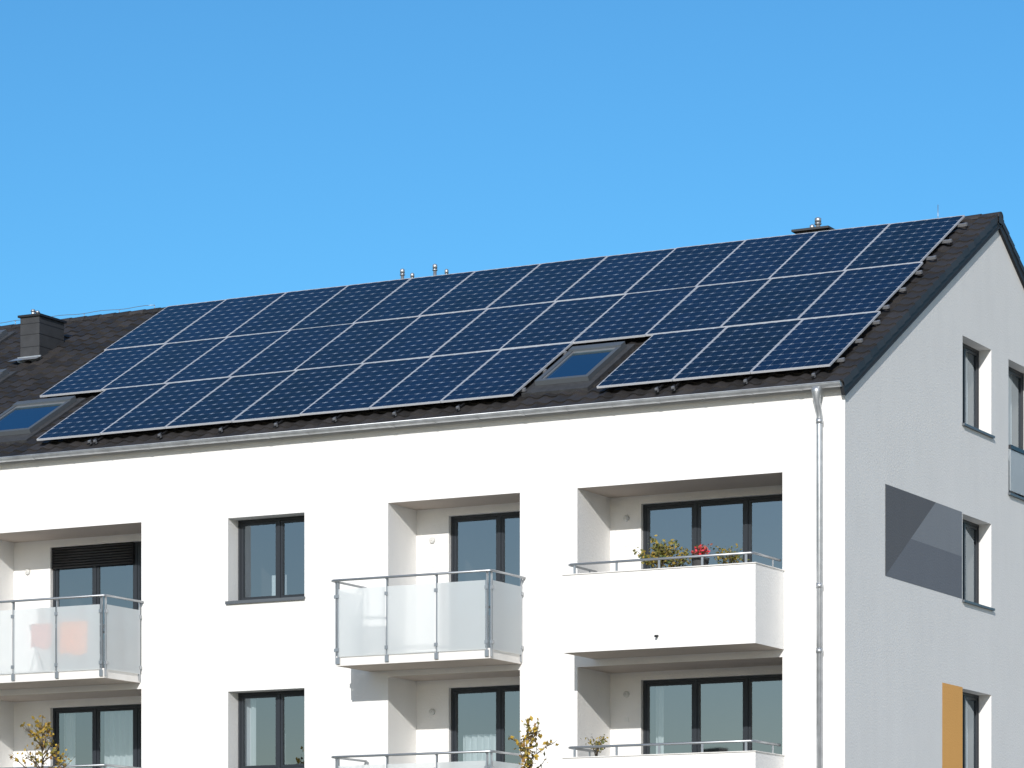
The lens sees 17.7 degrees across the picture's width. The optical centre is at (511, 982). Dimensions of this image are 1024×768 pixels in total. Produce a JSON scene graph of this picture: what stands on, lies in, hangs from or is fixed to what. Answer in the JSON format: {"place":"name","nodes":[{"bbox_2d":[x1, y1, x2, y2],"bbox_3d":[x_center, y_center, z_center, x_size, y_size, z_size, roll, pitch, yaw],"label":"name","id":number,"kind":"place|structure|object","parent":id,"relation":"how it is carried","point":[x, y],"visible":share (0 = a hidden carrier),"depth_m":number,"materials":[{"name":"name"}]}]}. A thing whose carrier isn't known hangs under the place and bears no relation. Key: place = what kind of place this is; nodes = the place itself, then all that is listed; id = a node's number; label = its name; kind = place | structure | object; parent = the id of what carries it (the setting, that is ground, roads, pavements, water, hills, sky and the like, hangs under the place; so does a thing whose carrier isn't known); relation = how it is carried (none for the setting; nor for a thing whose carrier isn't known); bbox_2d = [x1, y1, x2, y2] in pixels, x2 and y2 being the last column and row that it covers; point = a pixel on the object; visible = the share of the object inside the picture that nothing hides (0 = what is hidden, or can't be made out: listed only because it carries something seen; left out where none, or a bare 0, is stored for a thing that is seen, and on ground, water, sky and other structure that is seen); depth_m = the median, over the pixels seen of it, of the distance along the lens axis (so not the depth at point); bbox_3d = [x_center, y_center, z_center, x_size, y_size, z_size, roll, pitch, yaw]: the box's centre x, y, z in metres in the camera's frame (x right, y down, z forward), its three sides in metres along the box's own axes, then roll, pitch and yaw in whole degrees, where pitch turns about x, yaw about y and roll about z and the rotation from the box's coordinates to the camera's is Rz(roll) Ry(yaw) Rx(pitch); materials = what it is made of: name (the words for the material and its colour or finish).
{"place":"outdoors","nodes":[
{"label":"outdoors","id":0,"kind":"place"},
{"bbox_2d":[0,0,1023,325],"label":"sky","id":1,"kind":"structure","parent":0,"point":[159,153],"materials":[{"name":"blue"}]},
{"label":"ground","id":2,"kind":"structure","parent":0,"visible":0},
{"bbox_2d":[9,715,72,767],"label":"young tree","id":3,"kind":"object","parent":2,"relation":"on","point":[42,731],"visible":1,"depth_m":55.44,"materials":[{"name":"green plant"}]},
{"bbox_2d":[0,387,844,767],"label":"facade wall","id":4,"kind":"structure","parent":2,"relation":"on","point":[566,485],"depth_m":57.11,"materials":[{"name":"white paint"}]},
{"bbox_2d":[0,594,143,689],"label":"balcony glass","id":5,"kind":"object","parent":4,"relation":"attached to","point":[27,648],"visible":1,"depth_m":58.82,"materials":[{"name":"glass"}]},
{"bbox_2d":[5,764,140,767],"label":"balcony railing","id":6,"kind":"object","parent":4,"relation":"attached to","point":[101,765],"visible":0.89,"depth_m":58.52,"materials":[{"name":"metal"}]},
{"bbox_2d":[52,542,133,568],"bbox_3d":[-7.799,-7.945,61.302,1.820,0.402,0.052,0,0,28],"label":"roller shutter","id":7,"kind":"object","parent":4,"relation":"attached to","point":[93,555],"visible":1,"depth_m":61.28,"materials":[{"name":"black"}]},
{"bbox_2d":[53,704,140,767],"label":"balcony door","id":8,"kind":"structure","parent":4,"relation":"attached to","point":[111,734],"depth_m":61.45,"materials":[{"name":"grey"}]},
{"bbox_2d":[53,542,140,670],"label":"balcony door","id":9,"kind":"structure","parent":4,"relation":"attached to","point":[123,580],"depth_m":62.69,"materials":[{"name":"grey"}]},
{"bbox_2d":[225,596,304,603],"bbox_3d":[-4.274,-6.737,58.203,1.633,0.054,0.380,0,0,28],"label":"window sill","id":10,"kind":"structure","parent":4,"relation":"attached to","point":[265,600],"depth_m":58.02,"materials":[{"name":"grey metal"}]},
{"bbox_2d":[238,516,303,599],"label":"window","id":11,"kind":"structure","parent":4,"relation":"attached to","point":[270,557],"depth_m":59.77,"materials":[{"name":"grey"}]},
{"bbox_2d":[238,690,303,767],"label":"window","id":12,"kind":"structure","parent":4,"relation":"attached to","point":[270,729],"depth_m":59.77,"materials":[{"name":"grey"}]},
{"bbox_2d":[331,750,523,767],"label":"balcony glass","id":13,"kind":"object","parent":4,"relation":"attached to","point":[476,764],"visible":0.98,"depth_m":55.21,"materials":[{"name":"glass"}]},
{"bbox_2d":[331,569,525,671],"bbox_3d":[-1.434,-6.125,55.862,3.132,1.470,1.219,0,0,28],"label":"balcony glass","id":14,"kind":"object","parent":4,"relation":"attached to","point":[461,641],"visible":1,"depth_m":55.35,"materials":[{"name":"glass"}]},
{"bbox_2d":[429,537,434,543],"bbox_3d":[-1.403,-7.740,57.631,0.110,0.110,0.062,0,0,28],"label":"balcony lamp","id":15,"kind":"object","parent":4,"relation":"attached to","point":[432,540],"visible":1,"depth_m":57.62,"materials":[{"name":"grey"}]},
{"bbox_2d":[429,709,434,714],"bbox_3d":[-1.403,-4.740,57.631,0.110,0.110,0.062,0,0,28],"label":"balcony lamp","id":16,"kind":"object","parent":4,"relation":"attached to","point":[431,711],"visible":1,"depth_m":57.61,"materials":[{"name":"grey"}]},
{"bbox_2d":[451,685,519,767],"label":"balcony door","id":17,"kind":"structure","parent":4,"relation":"attached to","point":[485,718],"depth_m":58.13,"materials":[{"name":"grey"}]},
{"bbox_2d":[451,511,519,647],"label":"balcony door","id":18,"kind":"structure","parent":4,"relation":"attached to","point":[484,541],"depth_m":58.55,"materials":[{"name":"grey"}]},
{"bbox_2d":[623,515,629,521],"bbox_3d":[1.941,-7.920,56.168,0.110,0.110,0.062,0,0,28],"label":"balcony lamp","id":19,"kind":"object","parent":4,"relation":"attached to","point":[626,518],"visible":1,"depth_m":56.15,"materials":[{"name":"grey"}]},
{"bbox_2d":[623,691,629,697],"bbox_3d":[1.941,-4.920,56.168,0.110,0.110,0.062,0,0,28],"label":"balcony lamp","id":20,"kind":"object","parent":4,"relation":"attached to","point":[626,694],"visible":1,"depth_m":56.15,"materials":[{"name":"grey"}]},
{"bbox_2d":[561,551,784,658],"bbox_3d":[2.601,-6.145,53.726,3.470,1.470,1.252,0,0,28],"label":"balcony","id":21,"kind":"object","parent":4,"relation":"attached to","point":[702,608],"visible":1,"depth_m":53.22,"materials":[{"name":"paint"}]},
{"bbox_2d":[633,535,679,568],"bbox_3d":[2.363,-6.432,53.620,0.775,1.726,0.559,0,0,-10],"label":"potted shrub","id":22,"kind":"object","parent":21,"relation":"on","point":[657,552],"visible":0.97,"depth_m":53.62,"materials":[{"name":"green plant"}]},
{"bbox_2d":[662,546,690,566],"bbox_3d":[2.695,-6.339,53.494,0.486,1.539,0.483,0,0,28],"label":"potted shrub","id":23,"kind":"object","parent":21,"relation":"on","point":[679,562],"visible":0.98,"depth_m":53.45,"materials":[{"name":"green plant"}]},
{"bbox_2d":[691,544,711,565],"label":"potted flowers","id":24,"kind":"object","parent":21,"relation":"on","point":[703,550],"visible":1,"depth_m":53.11,"materials":[{"name":"red plant"}]},
{"bbox_2d":[713,543,749,563],"bbox_3d":[3.521,-6.326,53.096,0.583,1.513,0.443,0,0,-11],"label":"potted shrub","id":25,"kind":"object","parent":21,"relation":"on","point":[731,558],"visible":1,"depth_m":53.04,"materials":[{"name":"green plant"}]},
{"bbox_2d":[561,740,784,767],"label":"balcony","id":26,"kind":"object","parent":4,"relation":"attached to","point":[741,759],"visible":0.98,"depth_m":53.13,"materials":[{"name":"paint"}]},
{"bbox_2d":[580,734,607,755],"bbox_3d":[1.390,-3.340,54.150,0.478,1.540,0.389,0,0,28],"label":"potted shrub","id":27,"kind":"object","parent":26,"relation":"on","point":[596,750],"visible":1,"depth_m":54.12,"materials":[{"name":"green plant"}]},
{"bbox_2d":[643,674,781,753],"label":"balcony door","id":28,"kind":"structure","parent":4,"relation":"attached to","point":[716,709],"depth_m":57.81,"materials":[{"name":"grey"}]},
{"bbox_2d":[643,494,781,568],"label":"balcony door","id":29,"kind":"structure","parent":4,"relation":"attached to","point":[751,524],"depth_m":57.82,"materials":[{"name":"grey"}]},
{"bbox_2d":[811,386,822,767],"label":"downpipe","id":30,"kind":"object","parent":4,"relation":"attached to","point":[816,391],"visible":1,"depth_m":53.05,"materials":[{"name":"metal"}]},
{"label":"roof","id":31,"kind":"object","parent":4,"relation":"on","visible":0},
{"bbox_2d":[11,309,66,362],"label":"chimney","id":32,"kind":"object","parent":31,"relation":"on","point":[41,334],"visible":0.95,"depth_m":66.64,"materials":[{"name":"stone"}]},
{"bbox_2d":[0,218,976,456],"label":"roof front","id":33,"kind":"structure","parent":31,"relation":"attached to","point":[87,341],"depth_m":58.49,"materials":[{"name":"tile"}]},
{"bbox_2d":[0,329,15,343],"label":"roof window","id":34,"kind":"structure","parent":33,"relation":"in","point":[5,335],"depth_m":68.73,"materials":[{"name":"grey glass"}]},
{"bbox_2d":[0,369,16,384],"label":"roof window","id":35,"kind":"structure","parent":33,"relation":"in","point":[5,374],"depth_m":65.70,"materials":[{"name":"grey metal"}]},
{"bbox_2d":[0,396,85,443],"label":"roof window","id":36,"kind":"structure","parent":33,"relation":"in","point":[23,421],"depth_m":62.37,"materials":[{"name":"blue glass"}]},
{"bbox_2d":[0,380,842,461],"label":"gutter","id":37,"kind":"object","parent":33,"relation":"attached to","point":[686,397],"visible":1,"depth_m":56.19,"materials":[{"name":"metal"}]},
{"bbox_2d":[87,222,967,444],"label":"mounting rails","id":38,"kind":"object","parent":33,"relation":"on","point":[95,440],"visible":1,"depth_m":56.96,"materials":[{"name":"silver metal"}]},
{"bbox_2d":[36,383,168,440],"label":"solar panel","id":39,"kind":"object","parent":38,"relation":"attached to","point":[100,412],"visible":1,"depth_m":61.18,"materials":[{"name":"blue glass"}]},
{"bbox_2d":[40,344,164,396],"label":"solar panel","id":40,"kind":"object","parent":38,"relation":"attached to","point":[99,372],"visible":1,"depth_m":63.90,"materials":[{"name":"blue glass"}]},
{"bbox_2d":[101,337,226,390],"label":"solar panel","id":41,"kind":"object","parent":38,"relation":"attached to","point":[164,363],"visible":1,"depth_m":63.26,"materials":[{"name":"blue glass"}]},
{"bbox_2d":[104,299,225,350],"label":"solar panel","id":42,"kind":"object","parent":38,"relation":"attached to","point":[165,325],"visible":1,"depth_m":65.95,"materials":[{"name":"blue glass"}]},
{"bbox_2d":[100,377,231,434],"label":"solar panel","id":43,"kind":"object","parent":38,"relation":"attached to","point":[165,406],"visible":1,"depth_m":60.52,"materials":[{"name":"blue glass"}]},
{"bbox_2d":[165,292,286,343],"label":"solar panel","id":44,"kind":"object","parent":38,"relation":"attached to","point":[226,317],"visible":1,"depth_m":65.30,"materials":[{"name":"blue glass"}]},
{"bbox_2d":[165,330,289,382],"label":"solar panel","id":45,"kind":"object","parent":38,"relation":"attached to","point":[227,356],"visible":1,"depth_m":62.59,"materials":[{"name":"blue glass"}]},
{"bbox_2d":[165,370,296,428],"bbox_3d":[-5.087,-10.616,59.923,1.403,0.038,2.586,0,29,28],"label":"solar panel","id":46,"kind":"object","parent":38,"relation":"attached to","point":[230,399],"visible":1,"depth_m":59.85,"materials":[{"name":"blue glass"}]},
{"bbox_2d":[226,285,347,336],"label":"solar panel","id":47,"kind":"object","parent":38,"relation":"attached to","point":[288,311],"visible":1,"depth_m":64.64,"materials":[{"name":"blue glass"}]},
{"bbox_2d":[229,323,354,376],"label":"solar panel","id":48,"kind":"object","parent":38,"relation":"attached to","point":[292,350],"visible":1,"depth_m":61.94,"materials":[{"name":"blue glass"}]},
{"bbox_2d":[232,363,363,422],"bbox_3d":[-3.834,-10.616,59.265,1.403,0.038,2.585,0,30,28],"label":"solar panel","id":49,"kind":"object","parent":38,"relation":"attached to","point":[296,393],"visible":1,"depth_m":59.20,"materials":[{"name":"blue glass"}]},
{"bbox_2d":[290,278,410,329],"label":"solar panel","id":50,"kind":"object","parent":38,"relation":"attached to","point":[349,304],"visible":1,"depth_m":63.98,"materials":[{"name":"blue glass"}]},
{"bbox_2d":[295,316,419,369],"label":"solar panel","id":51,"kind":"object","parent":38,"relation":"attached to","point":[358,343],"visible":1,"depth_m":61.27,"materials":[{"name":"blue glass"}]},
{"bbox_2d":[300,357,430,415],"bbox_3d":[-2.581,-10.616,58.607,1.403,0.038,2.585,0,29,28],"label":"solar panel","id":52,"kind":"object","parent":38,"relation":"attached to","point":[365,386],"visible":1,"depth_m":58.54,"materials":[{"name":"blue glass"}]},
{"bbox_2d":[354,271,474,322],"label":"solar panel","id":53,"kind":"object","parent":38,"relation":"attached to","point":[414,297],"visible":1,"depth_m":63.30,"materials":[{"name":"blue glass"}]},
{"bbox_2d":[362,309,486,362],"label":"solar panel","id":54,"kind":"object","parent":38,"relation":"attached to","point":[424,336],"visible":1,"depth_m":60.60,"materials":[{"name":"blue glass"}]},
{"bbox_2d":[370,350,500,408],"bbox_3d":[-1.329,-10.616,57.949,1.403,0.035,2.585,0,29,28],"label":"solar panel","id":55,"kind":"object","parent":38,"relation":"attached to","point":[434,379],"visible":1,"depth_m":57.88,"materials":[{"name":"blue glass"}]},
{"bbox_2d":[419,264,539,315],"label":"solar panel","id":56,"kind":"object","parent":38,"relation":"attached to","point":[480,289],"visible":1,"depth_m":62.63,"materials":[{"name":"blue glass"}]},
{"bbox_2d":[430,301,555,356],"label":"solar panel","id":57,"kind":"object","parent":38,"relation":"attached to","point":[491,329],"visible":1,"depth_m":59.94,"materials":[{"name":"blue glass"}]},
{"bbox_2d":[441,342,572,402],"bbox_3d":[-0.076,-10.616,57.291,1.403,0.038,2.586,0,29,28],"label":"solar panel","id":58,"kind":"object","parent":38,"relation":"attached to","point":[507,372],"visible":1,"depth_m":57.22,"materials":[{"name":"blue glass"}]},
{"bbox_2d":[486,256,607,308],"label":"solar panel","id":59,"kind":"object","parent":38,"relation":"attached to","point":[547,282],"visible":1,"depth_m":61.97,"materials":[{"name":"blue glass"}]},
{"bbox_2d":[500,294,625,349],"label":"solar panel","id":60,"kind":"object","parent":38,"relation":"attached to","point":[566,321],"visible":1,"depth_m":59.26,"materials":[{"name":"blue glass"}]},
{"bbox_2d":[555,248,675,301],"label":"solar panel","id":61,"kind":"object","parent":38,"relation":"attached to","point":[619,274],"visible":1,"depth_m":61.29,"materials":[{"name":"blue glass"}]},
{"bbox_2d":[573,286,697,343],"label":"solar panel","id":62,"kind":"object","parent":38,"relation":"attached to","point":[634,315],"visible":1,"depth_m":58.57,"materials":[{"name":"blue glass"}]},
{"bbox_2d":[596,327,726,387],"bbox_3d":[2.558,-10.616,55.908,1.393,0.035,2.585,0,29,28],"label":"solar panel","id":63,"kind":"object","parent":38,"relation":"attached to","point":[662,357],"visible":1,"depth_m":55.84,"materials":[{"name":"blue glass"}]},
{"bbox_2d":[625,240,745,293],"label":"solar panel","id":64,"kind":"object","parent":38,"relation":"attached to","point":[686,266],"visible":1,"depth_m":60.65,"materials":[{"name":"blue glass"}]},
{"bbox_2d":[645,278,770,335],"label":"solar panel","id":65,"kind":"object","parent":38,"relation":"attached to","point":[709,306],"visible":1,"depth_m":57.94,"materials":[{"name":"blue glass"}]},
{"bbox_2d":[673,319,802,380],"bbox_3d":[3.802,-10.616,55.254,1.393,0.037,2.586,0,29,28],"label":"solar panel","id":66,"kind":"object","parent":38,"relation":"attached to","point":[738,350],"visible":1,"depth_m":55.19,"materials":[{"name":"blue glass"}]},
{"bbox_2d":[697,232,816,285],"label":"solar panel","id":67,"kind":"object","parent":38,"relation":"attached to","point":[758,258],"visible":1,"depth_m":59.98,"materials":[{"name":"blue glass"}]},
{"bbox_2d":[721,270,845,326],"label":"solar panel","id":68,"kind":"object","parent":38,"relation":"attached to","point":[784,298],"visible":1,"depth_m":57.27,"materials":[{"name":"blue glass"}]},
{"bbox_2d":[751,311,880,373],"bbox_3d":[5.046,-10.616,54.601,1.393,0.038,2.586,0,29,28],"label":"solar panel","id":69,"kind":"object","parent":38,"relation":"attached to","point":[816,342],"visible":1,"depth_m":54.53,"materials":[{"name":"blue glass"}]},
{"bbox_2d":[770,223,889,278],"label":"solar panel","id":70,"kind":"object","parent":38,"relation":"attached to","point":[831,250],"visible":1,"depth_m":59.31,"materials":[{"name":"blue glass"}]},
{"bbox_2d":[798,262,922,318],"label":"solar panel","id":71,"kind":"object","parent":38,"relation":"attached to","point":[863,290],"visible":1,"depth_m":56.60,"materials":[{"name":"blue glass"}]},
{"bbox_2d":[845,215,964,269],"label":"solar panel","id":72,"kind":"object","parent":38,"relation":"attached to","point":[906,242],"visible":1,"depth_m":58.63,"materials":[{"name":"blue glass"}]},
{"bbox_2d":[521,341,635,396],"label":"roof window","id":73,"kind":"structure","parent":33,"relation":"in","point":[582,367],"depth_m":56.69,"materials":[{"name":"grey metal"}]},
{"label":"roof back","id":74,"kind":"object","parent":31,"relation":"attached to","visible":0},
{"bbox_2d":[400,269,404,278],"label":"vent pipe","id":75,"kind":"object","parent":74,"relation":"on","point":[402,273],"visible":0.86,"depth_m":65.50,"materials":[{"name":"metal"}]},
{"bbox_2d":[432,264,437,275],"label":"vent pipe","id":76,"kind":"object","parent":74,"relation":"on","point":[434,269],"visible":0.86,"depth_m":65.15,"materials":[{"name":"metal"}]},
{"bbox_2d":[0,211,1003,329],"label":"ridge caps","id":77,"kind":"object","parent":74,"relation":"attached to","point":[976,216],"visible":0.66,"depth_m":68.12,"materials":[{"name":"tile"}]},
{"bbox_2d":[3,305,154,323],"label":"lightning wire","id":78,"kind":"object","parent":77,"relation":"on","point":[88,312],"visible":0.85,"depth_m":68.66,"materials":[{"name":"metal"}]},
{"bbox_2d":[791,225,834,233],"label":"vent block","id":79,"kind":"structure","parent":74,"relation":"on","point":[810,229],"depth_m":61.19,"materials":[{"name":"grey metal"}]},
{"bbox_2d":[814,217,821,226],"bbox_3d":[5.700,-13.906,61.390,0.128,0.708,0.135,0,0,28],"label":"vent pipe","id":80,"kind":"object","parent":79,"relation":"on","point":[817,223],"visible":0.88,"depth_m":61.35,"materials":[{"name":"silver metal"}]},
{"bbox_2d":[508,715,559,767],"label":"young tree","id":81,"kind":"object","parent":2,"relation":"on","point":[527,753],"visible":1,"depth_m":51.11,"materials":[{"name":"green plant"}]},
{"bbox_2d":[845,231,1023,767],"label":"gable wall","id":82,"kind":"structure","parent":2,"relation":"on","point":[910,648],"depth_m":56.70,"materials":[{"name":"white paint"}]},
{"bbox_2d":[885,484,961,598],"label":"painted grey field","id":83,"kind":"structure","parent":82,"relation":"attached to","point":[923,542],"depth_m":56.09,"materials":[{"name":"paint"}]},
{"bbox_2d":[824,214,1023,385],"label":"verge tiles","id":84,"kind":"object","parent":82,"relation":"attached to","point":[877,338],"visible":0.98,"depth_m":55.95,"materials":[{"name":"black tile"}]},
{"bbox_2d":[840,221,1023,395],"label":"verge board","id":85,"kind":"object","parent":82,"relation":"attached to","point":[902,329],"visible":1,"depth_m":56.68,"materials":[{"name":"grey metal"}]},
{"bbox_2d":[942,683,962,767],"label":"painted orange field","id":86,"kind":"structure","parent":82,"relation":"attached to","point":[952,726],"depth_m":57.39,"materials":[{"name":"paint"}]},
{"bbox_2d":[963,519,978,603],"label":"gable window","id":87,"kind":"structure","parent":82,"relation":"in","point":[971,561],"depth_m":59.25,"materials":[{"name":"grey glass"}]},
{"bbox_2d":[963,343,978,428],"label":"gable window","id":88,"kind":"structure","parent":82,"relation":"in","point":[971,386],"depth_m":59.25,"materials":[{"name":"grey glass"}]},
{"bbox_2d":[963,692,978,767],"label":"gable window","id":89,"kind":"structure","parent":82,"relation":"in","point":[970,730],"depth_m":59.25,"materials":[{"name":"grey glass"}]},
{"bbox_2d":[962,423,994,438],"bbox_3d":[8.187,-9.805,58.576,0.280,0.039,1.590,0,0,28],"label":"window sill","id":90,"kind":"structure","parent":82,"relation":"attached to","point":[978,430],"depth_m":58.48,"materials":[{"name":"grey metal"}]},
{"bbox_2d":[962,600,994,610],"bbox_3d":[8.187,-6.705,58.576,0.280,0.039,1.590,0,0,28],"label":"window sill","id":91,"kind":"structure","parent":82,"relation":"attached to","point":[978,605],"depth_m":58.48,"materials":[{"name":"grey metal"}]},
{"bbox_2d":[1008,366,1023,497],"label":"gable window","id":92,"kind":"structure","parent":82,"relation":"in","point":[1016,408],"depth_m":61.40,"materials":[{"name":"grey glass"}]},
{"bbox_2d":[1008,492,1023,500],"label":"window sill","id":93,"kind":"structure","parent":82,"relation":"attached to","point":[1015,496],"depth_m":60.25,"materials":[{"name":"grey metal"}]},
{"bbox_2d":[1008,445,1023,495],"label":"window guard","id":94,"kind":"object","parent":82,"relation":"attached to","point":[1017,470],"visible":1,"depth_m":60.31,"materials":[{"name":"grey glass"}]}
]}

